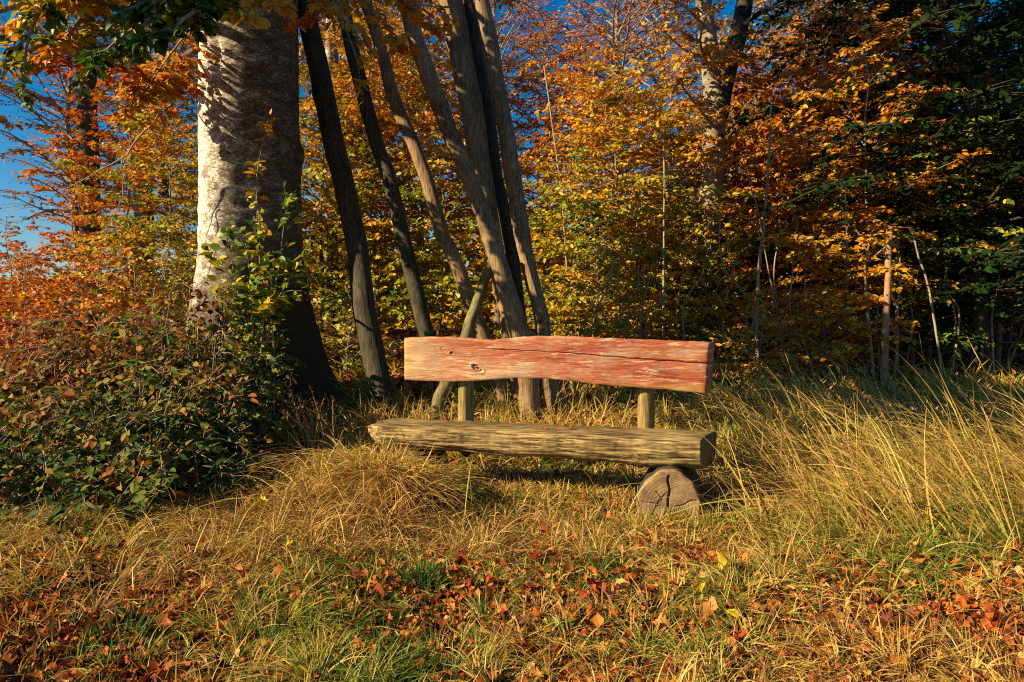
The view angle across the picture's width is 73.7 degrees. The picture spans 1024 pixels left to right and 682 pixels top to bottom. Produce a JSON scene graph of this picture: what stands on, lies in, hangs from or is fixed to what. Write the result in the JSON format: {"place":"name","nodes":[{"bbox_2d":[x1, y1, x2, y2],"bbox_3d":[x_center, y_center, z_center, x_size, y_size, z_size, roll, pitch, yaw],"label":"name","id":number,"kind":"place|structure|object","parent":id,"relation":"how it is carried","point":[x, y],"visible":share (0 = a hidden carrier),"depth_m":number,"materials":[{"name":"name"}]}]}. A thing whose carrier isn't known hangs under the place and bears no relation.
{"place":"outdoors","nodes":[
{"label":"outdoors","id":0,"kind":"place"},
{"bbox_2d":[0,0,1020,317],"label":"sky","id":1,"kind":"structure","parent":0,"point":[32,237],"materials":[{"name":"blue"}]},
{"bbox_2d":[0,326,1023,681],"bbox_3d":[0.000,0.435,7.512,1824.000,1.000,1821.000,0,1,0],"label":"ground","id":2,"kind":"structure","parent":0,"point":[401,338],"depth_m":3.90,"materials":[{"name":"plant"}]},
{"bbox_2d":[0,76,37,130],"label":"beech tree","id":3,"kind":"object","parent":2,"relation":"on","point":[3,119],"visible":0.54,"depth_m":13.96,"materials":[{"name":"orange plant"}]},
{"bbox_2d":[0,215,83,349],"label":"young beech tree","id":4,"kind":"object","parent":2,"relation":"on","point":[6,270],"visible":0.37,"depth_m":10.42,"materials":[{"name":"orange plant"}]},
{"bbox_2d":[0,243,89,374],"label":"bush","id":5,"kind":"object","parent":2,"relation":"on","point":[15,300],"visible":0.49,"depth_m":8.13,"materials":[{"name":"orange plant"}]},
{"bbox_2d":[0,419,131,522],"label":"shrub","id":6,"kind":"object","parent":2,"relation":"on","point":[9,472],"visible":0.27,"depth_m":3.87,"materials":[{"name":"green plant"}]},
{"bbox_2d":[0,339,138,478],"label":"shrub","id":7,"kind":"object","parent":2,"relation":"on","point":[10,409],"visible":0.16,"depth_m":4.72,"materials":[{"name":"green plant"}]},
{"bbox_2d":[0,290,145,422],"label":"shrub","id":8,"kind":"object","parent":2,"relation":"on","point":[57,317],"visible":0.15,"depth_m":6.24,"materials":[{"name":"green plant"}]},
{"bbox_2d":[7,3,147,329],"bbox_3d":[-8.459,-4.186,13.191,2.885,8.243,1.696,0,1,0],"label":"slim tree","id":9,"kind":"object","parent":2,"relation":"on","point":[84,126],"visible":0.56,"depth_m":13.27,"materials":[{"name":"orange plant"}]},
{"bbox_2d":[0,238,168,368],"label":"bush","id":10,"kind":"object","parent":2,"relation":"on","point":[84,295],"visible":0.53,"depth_m":7.91,"materials":[{"name":"orange plant"}]},
{"bbox_2d":[2,185,166,352],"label":"young beech tree","id":11,"kind":"object","parent":2,"relation":"on","point":[86,234],"visible":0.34,"depth_m":9.56,"materials":[{"name":"orange plant"}]},
{"bbox_2d":[0,0,176,317],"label":"beech tree","id":12,"kind":"object","parent":2,"relation":"on","point":[66,124],"visible":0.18,"depth_m":15.51,"materials":[{"name":"orange plant"}]},
{"bbox_2d":[7,85,198,325],"bbox_3d":[-6.376,-1.933,11.225,3.013,4.347,3.196,1,2,44],"label":"young beech tree","id":13,"kind":"object","parent":2,"relation":"on","point":[176,153],"visible":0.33,"depth_m":10.94,"materials":[{"name":"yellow plant"}]},
{"bbox_2d":[61,599,167,647],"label":"grass tuft","id":14,"kind":"object","parent":2,"relation":"on","point":[128,624],"visible":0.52,"depth_m":2.31,"materials":[{"name":"plant"}]},
{"bbox_2d":[43,105,198,338],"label":"young beech tree","id":15,"kind":"object","parent":2,"relation":"on","point":[165,223],"visible":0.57,"depth_m":9.02,"materials":[{"name":"yellow plant"}]},
{"bbox_2d":[0,264,247,418],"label":"shrub","id":16,"kind":"object","parent":2,"relation":"on","point":[81,365],"visible":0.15,"depth_m":5.33,"materials":[{"name":"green plant"}]},
{"bbox_2d":[0,351,270,514],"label":"shrub","id":17,"kind":"object","parent":2,"relation":"on","point":[48,409],"visible":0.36,"depth_m":4.17,"materials":[{"name":"green plant"}]},
{"bbox_2d":[77,236,197,366],"bbox_3d":[-4.296,-0.279,8.396,1.709,1.954,1.963,0,1,21],"label":"bush","id":18,"kind":"object","parent":2,"relation":"on","point":[190,249],"visible":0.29,"depth_m":8.27,"materials":[{"name":"orange plant"}]},
{"bbox_2d":[125,58,154,327],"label":"slim tree","id":19,"kind":"object","parent":2,"relation":"on","point":[149,214],"visible":0.09,"depth_m":14.27,"materials":[{"name":"brown wood"}]},
{"bbox_2d":[0,391,284,534],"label":"shrub","id":20,"kind":"object","parent":2,"relation":"on","point":[154,482],"visible":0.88,"depth_m":3.72,"materials":[{"name":"green plant"}]},
{"bbox_2d":[0,10,300,328],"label":"beech tree","id":21,"kind":"object","parent":2,"relation":"on","point":[183,105],"visible":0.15,"depth_m":14.92,"materials":[{"name":"orange plant"}]},
{"bbox_2d":[25,362,321,490],"bbox_3d":[-2.142,0.625,4.599,1.663,0.950,1.454,0,1,0],"label":"shrub","id":22,"kind":"object","parent":2,"relation":"on","point":[249,421],"visible":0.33,"depth_m":4.44,"materials":[{"name":"green plant"}]},
{"bbox_2d":[54,301,327,451],"bbox_3d":[-2.368,0.413,5.063,1.709,1.414,1.745,1,2,41],"label":"shrub","id":23,"kind":"object","parent":2,"relation":"on","point":[230,343],"visible":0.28,"depth_m":4.94,"materials":[{"name":"green plant"}]},
{"bbox_2d":[98,287,305,423],"bbox_3d":[-2.765,0.203,6.261,1.754,1.398,1.752,0,1,0],"label":"shrub","id":24,"kind":"object","parent":2,"relation":"on","point":[225,315],"visible":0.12,"depth_m":6.07,"materials":[{"name":"green plant"}]},
{"bbox_2d":[197,180,311,419],"bbox_3d":[-2.328,-0.354,6.200,0.963,2.143,0.785,-1,1,-24],"label":"hornbeam shrub","id":25,"kind":"object","parent":2,"relation":"on","point":[272,306],"visible":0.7,"depth_m":6.15,"materials":[{"name":"green plant"}]},
{"bbox_2d":[0,0,516,421],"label":"beech tree","id":26,"kind":"object","parent":2,"relation":"on","point":[247,72],"visible":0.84,"depth_m":6.64,"materials":[{"name":"grey plant"}]},
{"bbox_2d":[243,109,278,409],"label":"tall shoot","id":27,"kind":"object","parent":2,"relation":"on","point":[256,172],"visible":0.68,"depth_m":6.26,"materials":[{"name":"green plant"}]},
{"bbox_2d":[196,52,423,332],"bbox_3d":[-3.699,-2.584,12.781,4.020,5.449,4.441,-1,1,-26],"label":"young beech tree","id":28,"kind":"object","parent":2,"relation":"on","point":[315,276],"visible":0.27,"depth_m":12.38,"materials":[{"name":"yellow plant"}]},
{"bbox_2d":[187,0,459,328],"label":"beech tree","id":29,"kind":"object","parent":2,"relation":"on","point":[310,160],"visible":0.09,"depth_m":15.39,"materials":[{"name":"orange plant"}]},
{"bbox_2d":[325,14,336,329],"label":"slim tree","id":30,"kind":"object","parent":2,"relation":"on","point":[329,53],"visible":0.15,"depth_m":13.87,"materials":[{"name":"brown wood"}]},
{"bbox_2d":[298,0,394,412],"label":"leaning pole","id":31,"kind":"object","parent":2,"relation":"on","point":[371,346],"visible":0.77,"depth_m":7.15,"materials":[{"name":"brown wood"}]},
{"bbox_2d":[329,377,373,418],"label":"weed plant","id":32,"kind":"object","parent":2,"relation":"on","point":[349,399],"visible":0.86,"depth_m":6.60,"materials":[{"name":"green plant"}]},
{"bbox_2d":[311,271,403,374],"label":"bush","id":33,"kind":"object","parent":2,"relation":"on","point":[348,326],"visible":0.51,"depth_m":8.69,"materials":[{"name":"yellow plant"}]},
{"bbox_2d":[299,4,474,330],"bbox_3d":[-2.601,-2.952,12.701,4.295,6.197,4.557,1,2,34],"label":"young beech tree","id":34,"kind":"object","parent":2,"relation":"on","point":[418,95],"visible":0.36,"depth_m":12.34,"materials":[{"name":"yellow plant"}]},
{"bbox_2d":[339,0,451,411],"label":"leaning pole","id":35,"kind":"object","parent":2,"relation":"on","point":[422,318],"visible":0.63,"depth_m":7.15,"materials":[{"name":"brown wood"}]},
{"bbox_2d":[0,428,825,585],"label":"curly dry grass","id":36,"kind":"structure","parent":2,"relation":"on","point":[420,480],"depth_m":3.68,"materials":[{"name":"beige plant"}]},
{"bbox_2d":[299,0,532,331],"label":"young beech tree","id":37,"kind":"object","parent":2,"relation":"on","point":[386,231],"visible":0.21,"depth_m":13.43,"materials":[{"name":"orange plant"}]},
{"bbox_2d":[378,545,457,598],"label":"grass tuft","id":38,"kind":"object","parent":2,"relation":"on","point":[420,576],"visible":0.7,"depth_m":2.77,"materials":[{"name":"plant"}]},
{"bbox_2d":[298,0,545,329],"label":"beech tree","id":39,"kind":"object","parent":2,"relation":"on","point":[437,48],"visible":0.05,"depth_m":17.03,"materials":[{"name":"orange plant"}]},
{"bbox_2d":[362,0,513,412],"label":"leaning pole","id":40,"kind":"object","parent":2,"relation":"on","point":[445,242],"visible":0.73,"depth_m":7.01,"materials":[{"name":"wood"}]},
{"bbox_2d":[345,100,535,338],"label":"young beech tree","id":41,"kind":"object","parent":2,"relation":"on","point":[445,281],"visible":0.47,"depth_m":11.93,"materials":[{"name":"yellow plant"}]},
{"bbox_2d":[430,259,492,419],"bbox_3d":[-0.496,0.077,6.482,0.932,1.980,0.161,-1,2,-39],"label":"leaning pole","id":42,"kind":"object","parent":2,"relation":"on","point":[470,320],"visible":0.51,"depth_m":6.50,"materials":[{"name":"brown wood"}]},
{"bbox_2d":[447,471,483,505],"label":"weed plant","id":43,"kind":"object","parent":2,"relation":"on","point":[465,486],"visible":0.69,"depth_m":3.87,"materials":[{"name":"green plant"}]},
{"bbox_2d":[400,11,541,422],"bbox_3d":[-0.792,-2.281,6.545,2.230,6.857,0.214,0,1,5],"label":"leaning pole","id":44,"kind":"object","parent":2,"relation":"on","point":[518,326],"visible":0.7,"depth_m":6.45,"materials":[{"name":"wood"}]},
{"bbox_2d":[386,0,567,323],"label":"beech tree","id":45,"kind":"object","parent":2,"relation":"on","point":[496,317],"visible":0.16,"depth_m":21.32,"materials":[{"name":"orange plant"}]},
{"bbox_2d":[439,0,519,412],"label":"leaning pole","id":46,"kind":"object","parent":2,"relation":"on","point":[458,45],"visible":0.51,"depth_m":6.83,"materials":[{"name":"wood"}]},
{"bbox_2d":[455,585,529,623],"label":"grass tuft","id":47,"kind":"object","parent":2,"relation":"on","point":[483,601],"visible":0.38,"depth_m":2.48,"materials":[{"name":"plant"}]},
{"bbox_2d":[463,0,541,410],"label":"leaning pole","id":48,"kind":"object","parent":2,"relation":"on","point":[509,242],"visible":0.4,"depth_m":7.08,"materials":[{"name":"brown wood"}]},
{"bbox_2d":[0,98,1020,328],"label":"distant wood","id":49,"kind":"object","parent":2,"relation":"on","point":[388,292],"visible":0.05,"depth_m":24.23,"materials":[{"name":"brown plant"}]},
{"bbox_2d":[0,327,1023,681],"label":"leaf litter","id":50,"kind":"object","parent":2,"relation":"on","point":[66,631],"visible":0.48,"depth_m":2.46,"materials":[{"name":"brown plant"}]},
{"bbox_2d":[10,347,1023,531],"bbox_3d":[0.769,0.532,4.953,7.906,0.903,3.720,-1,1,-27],"label":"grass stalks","id":51,"kind":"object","parent":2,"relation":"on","point":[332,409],"depth_m":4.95,"materials":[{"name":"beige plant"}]},
{"bbox_2d":[474,0,567,416],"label":"leaning pole","id":52,"kind":"object","parent":2,"relation":"on","point":[503,119],"visible":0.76,"depth_m":6.75,"materials":[{"name":"wood"}]},
{"bbox_2d":[368,335,716,521],"bbox_3d":[0.153,0.544,4.181,2.113,1.152,0.530,0,1,15],"label":"park bench","id":53,"kind":"object","parent":2,"relation":"on","point":[647,368],"visible":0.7,"depth_m":4.11,"materials":[{"name":"red paint"},{"name":"weathered wood"}]},
{"bbox_2d":[442,0,654,314],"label":"beech tree","id":54,"kind":"object","parent":2,"relation":"on","point":[533,47],"visible":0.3,"depth_m":16.47,"materials":[{"name":"orange plant"}]},
{"bbox_2d":[543,66,569,335],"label":"slim tree","id":55,"kind":"object","parent":2,"relation":"on","point":[566,261],"visible":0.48,"depth_m":10.94,"materials":[{"name":"brown plant"}]},
{"bbox_2d":[547,616,575,631],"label":"weed plant","id":56,"kind":"object","parent":2,"relation":"on","point":[572,620],"visible":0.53,"depth_m":2.30,"materials":[{"name":"green plant"}]},
{"bbox_2d":[492,126,675,339],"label":"young beech tree","id":57,"kind":"object","parent":2,"relation":"on","point":[591,207],"visible":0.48,"depth_m":9.93,"materials":[{"name":"yellow plant"}]},
{"bbox_2d":[500,33,692,334],"bbox_3d":[1.390,-2.579,12.288,3.769,5.439,3.999,1,1,21],"label":"young beech tree","id":58,"kind":"object","parent":2,"relation":"on","point":[528,168],"visible":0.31,"depth_m":12.09,"materials":[{"name":"yellow plant"}]},
{"bbox_2d":[531,227,662,338],"bbox_3d":[1.109,-0.473,9.292,1.810,2.069,2.078,1,1,21],"label":"bush","id":59,"kind":"object","parent":2,"relation":"on","point":[605,327],"visible":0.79,"depth_m":9.16,"materials":[{"name":"yellow plant"}]},
{"bbox_2d":[571,547,635,575],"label":"grass tuft","id":60,"kind":"object","parent":2,"relation":"on","point":[594,563],"visible":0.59,"depth_m":3.01,"materials":[{"name":"plant"}]},
{"bbox_2d":[595,243,612,336],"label":"thin sapling","id":61,"kind":"object","parent":2,"relation":"on","point":[605,291],"visible":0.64,"depth_m":8.91,"materials":[{"name":"brown plant"}]},
{"bbox_2d":[617,237,622,337],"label":"thin sapling","id":62,"kind":"object","parent":2,"relation":"on","point":[619,292],"visible":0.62,"depth_m":9.15,"materials":[{"name":"brown plant"}]},
{"bbox_2d":[504,48,739,337],"bbox_3d":[1.508,-2.019,10.727,3.913,4.801,3.542,1,1,24],"label":"young beech tree","id":63,"kind":"object","parent":2,"relation":"on","point":[615,148],"visible":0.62,"depth_m":10.31,"materials":[{"name":"yellow plant"}]},
{"bbox_2d":[502,0,742,307],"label":"beech tree","id":64,"kind":"object","parent":2,"relation":"on","point":[616,18],"visible":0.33,"depth_m":18.27,"materials":[{"name":"orange plant"}]},
{"bbox_2d":[570,214,718,340],"bbox_3d":[2.121,-0.742,10.386,2.010,2.299,2.309,0,1,21],"label":"bush","id":65,"kind":"object","parent":2,"relation":"on","point":[654,291],"visible":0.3,"depth_m":10.16,"materials":[{"name":"yellow plant"}]},
{"bbox_2d":[528,0,787,327],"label":"beech tree","id":66,"kind":"object","parent":2,"relation":"on","point":[640,57],"visible":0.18,"depth_m":20.67,"materials":[{"name":"orange plant"}]},
{"bbox_2d":[662,146,664,339],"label":"slim tree","id":67,"kind":"object","parent":2,"relation":"on","point":[663,293],"visible":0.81,"depth_m":9.58,"materials":[{"name":"grey plant"}]},
{"bbox_2d":[568,63,769,337],"bbox_3d":[2.577,-2.086,11.298,3.222,4.650,3.419,0,1,14],"label":"young beech tree","id":68,"kind":"object","parent":2,"relation":"on","point":[689,155],"visible":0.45,"depth_m":10.90,"materials":[{"name":"orange plant"}]},
{"bbox_2d":[675,220,686,340],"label":"thin sapling","id":69,"kind":"object","parent":2,"relation":"on","point":[680,286],"visible":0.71,"depth_m":9.64,"materials":[{"name":"brown plant"}]},
{"bbox_2d":[624,189,789,350],"bbox_3d":[2.904,-0.844,10.184,2.312,2.643,2.656,0,1,5],"label":"bush","id":70,"kind":"object","parent":2,"relation":"on","point":[709,262],"visible":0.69,"depth_m":9.90,"materials":[{"name":"yellow plant"}]},
{"bbox_2d":[625,118,795,352],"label":"young beech tree","id":71,"kind":"object","parent":2,"relation":"on","point":[745,197],"visible":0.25,"depth_m":10.81,"materials":[{"name":"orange plant"}]},
{"bbox_2d":[722,232,733,361],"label":"thin sapling","id":72,"kind":"object","parent":2,"relation":"on","point":[726,297],"visible":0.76,"depth_m":9.45,"materials":[{"name":"brown plant"}]},
{"bbox_2d":[636,0,825,346],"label":"forked tree","id":73,"kind":"object","parent":2,"relation":"on","point":[716,69],"visible":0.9,"depth_m":10.28,"materials":[{"name":"brown plant"}]},
{"bbox_2d":[634,0,831,324],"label":"beech tree","id":74,"kind":"object","parent":2,"relation":"on","point":[722,28],"visible":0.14,"depth_m":16.00,"materials":[{"name":"orange plant"}]},
{"bbox_2d":[719,212,754,371],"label":"thin sapling","id":75,"kind":"object","parent":2,"relation":"on","point":[743,292],"visible":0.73,"depth_m":9.04,"materials":[{"name":"brown plant"}]},
{"bbox_2d":[669,163,809,345],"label":"young beech tree","id":76,"kind":"object","parent":2,"relation":"on","point":[753,282],"visible":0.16,"depth_m":11.19,"materials":[{"name":"orange plant"}]},
{"bbox_2d":[631,49,875,336],"bbox_3d":[4.007,-2.222,11.369,4.082,5.008,3.695,0,1,10],"label":"young beech tree","id":77,"kind":"object","parent":2,"relation":"on","point":[740,93],"visible":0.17,"depth_m":10.84,"materials":[{"name":"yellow plant"}]},
{"bbox_2d":[700,294,819,383],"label":"bush","id":78,"kind":"object","parent":2,"relation":"on","point":[770,323],"visible":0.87,"depth_m":8.13,"materials":[{"name":"green plant"}]},
{"bbox_2d":[741,81,807,373],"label":"slim tree","id":79,"kind":"object","parent":2,"relation":"on","point":[762,223],"visible":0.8,"depth_m":8.56,"materials":[{"name":"brown plant"}]},
{"bbox_2d":[769,247,786,370],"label":"slim tree","id":80,"kind":"object","parent":2,"relation":"on","point":[776,296],"visible":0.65,"depth_m":8.96,"materials":[{"name":"brown plant"}]},
{"bbox_2d":[789,216,798,372],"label":"thin sapling","id":81,"kind":"object","parent":2,"relation":"on","point":[791,344],"visible":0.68,"depth_m":8.46,"materials":[{"name":"brown plant"}]},
{"bbox_2d":[680,0,924,327],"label":"beech tree","id":82,"kind":"object","parent":2,"relation":"on","point":[766,33],"visible":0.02,"depth_m":19.82,"materials":[{"name":"orange plant"}]},
{"bbox_2d":[585,330,1023,561],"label":"long straw grass","id":83,"kind":"structure","parent":2,"relation":"on","point":[882,482],"depth_m":3.94,"materials":[{"name":"beige plant"}]},
{"bbox_2d":[680,0,946,334],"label":"young beech tree","id":84,"kind":"object","parent":2,"relation":"on","point":[800,82],"visible":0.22,"depth_m":11.01,"materials":[{"name":"orange plant"}]},
{"bbox_2d":[759,279,893,377],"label":"bush","id":85,"kind":"object","parent":2,"relation":"on","point":[836,310],"visible":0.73,"depth_m":8.28,"materials":[{"name":"green plant"}]},
{"bbox_2d":[753,143,938,383],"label":"young beech tree","id":86,"kind":"object","parent":2,"relation":"on","point":[809,307],"visible":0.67,"depth_m":8.32,"materials":[{"name":"orange plant"}]},
{"bbox_2d":[704,0,1023,378],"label":"dark tree","id":87,"kind":"object","parent":2,"relation":"on","point":[980,319],"visible":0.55,"depth_m":8.16,"materials":[{"name":"green plant"}]},
{"bbox_2d":[712,0,1022,373],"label":"young beech tree","id":88,"kind":"object","parent":2,"relation":"on","point":[924,180],"visible":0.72,"depth_m":8.33,"materials":[{"name":"orange plant"}]},
{"bbox_2d":[718,0,1020,328],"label":"beech tree","id":89,"kind":"object","parent":2,"relation":"on","point":[788,48],"visible":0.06,"depth_m":15.03,"materials":[{"name":"orange plant"}]},
{"bbox_2d":[727,0,1023,322],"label":"dark tree","id":90,"kind":"object","parent":2,"relation":"on","point":[1016,2],"visible":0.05,"depth_m":12.73,"materials":[{"name":"green plant"}]},
{"bbox_2d":[841,209,914,379],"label":"slim tree","id":91,"kind":"object","parent":2,"relation":"on","point":[868,315],"visible":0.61,"depth_m":8.17,"materials":[{"name":"brown plant"}]},
{"bbox_2d":[880,228,892,386],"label":"slim tree","id":92,"kind":"object","parent":2,"relation":"on","point":[884,368],"visible":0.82,"depth_m":7.87,"materials":[{"name":"brown plant"}]},
{"bbox_2d":[876,242,899,367],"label":"thin sapling","id":93,"kind":"object","parent":2,"relation":"on","point":[877,339],"visible":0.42,"depth_m":8.45,"materials":[{"name":"brown plant"}]},
{"bbox_2d":[765,0,1023,337],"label":"dark tree","id":94,"kind":"object","parent":2,"relation":"on","point":[1020,45],"visible":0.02,"depth_m":11.43,"materials":[{"name":"green plant"}]},
{"bbox_2d":[891,278,898,377],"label":"thin sapling","id":95,"kind":"object","parent":2,"relation":"on","point":[896,354],"visible":0.74,"depth_m":8.25,"materials":[{"name":"brown plant"}]},
{"bbox_2d":[772,8,1023,366],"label":"young beech tree","id":96,"kind":"object","parent":2,"relation":"on","point":[879,275],"visible":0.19,"depth_m":8.78,"materials":[{"name":"orange plant"}]},
{"bbox_2d":[793,75,1023,365],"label":"young beech tree","id":97,"kind":"object","parent":2,"relation":"on","point":[937,298],"visible":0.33,"depth_m":8.55,"materials":[{"name":"green plant"}]},
{"bbox_2d":[894,225,928,377],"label":"slim tree","id":98,"kind":"object","parent":2,"relation":"on","point":[898,300],"visible":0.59,"depth_m":8.27,"materials":[{"name":"brown plant"}]},
{"bbox_2d":[911,230,942,383],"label":"slim tree","id":99,"kind":"object","parent":2,"relation":"on","point":[934,320],"visible":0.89,"depth_m":7.79,"materials":[{"name":"beige plant"}]},
{"bbox_2d":[893,609,960,637],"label":"grass tuft","id":100,"kind":"object","parent":2,"relation":"on","point":[926,621],"visible":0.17,"depth_m":2.33,"materials":[{"name":"plant"}]},
{"bbox_2d":[862,82,1023,369],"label":"young beech tree","id":101,"kind":"object","parent":2,"relation":"on","point":[964,298],"visible":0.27,"depth_m":8.77,"materials":[{"name":"green plant"}]},
{"bbox_2d":[868,0,1023,369],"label":"young beech tree","id":102,"kind":"object","parent":2,"relation":"on","point":[1009,71],"visible":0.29,"depth_m":8.58,"materials":[{"name":"green plant"}]},
{"bbox_2d":[943,256,960,375],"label":"thin sapling","id":103,"kind":"object","parent":2,"relation":"on","point":[958,330],"visible":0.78,"depth_m":8.42,"materials":[{"name":"brown plant"}]},
{"bbox_2d":[934,430,986,471],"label":"weed plant","id":104,"kind":"object","parent":2,"relation":"on","point":[945,450],"visible":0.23,"depth_m":4.32,"materials":[{"name":"green plant"}]},
{"bbox_2d":[991,214,1001,375],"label":"thin sapling","id":105,"kind":"object","parent":2,"relation":"on","point":[992,340],"visible":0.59,"depth_m":8.51,"materials":[{"name":"brown plant"}]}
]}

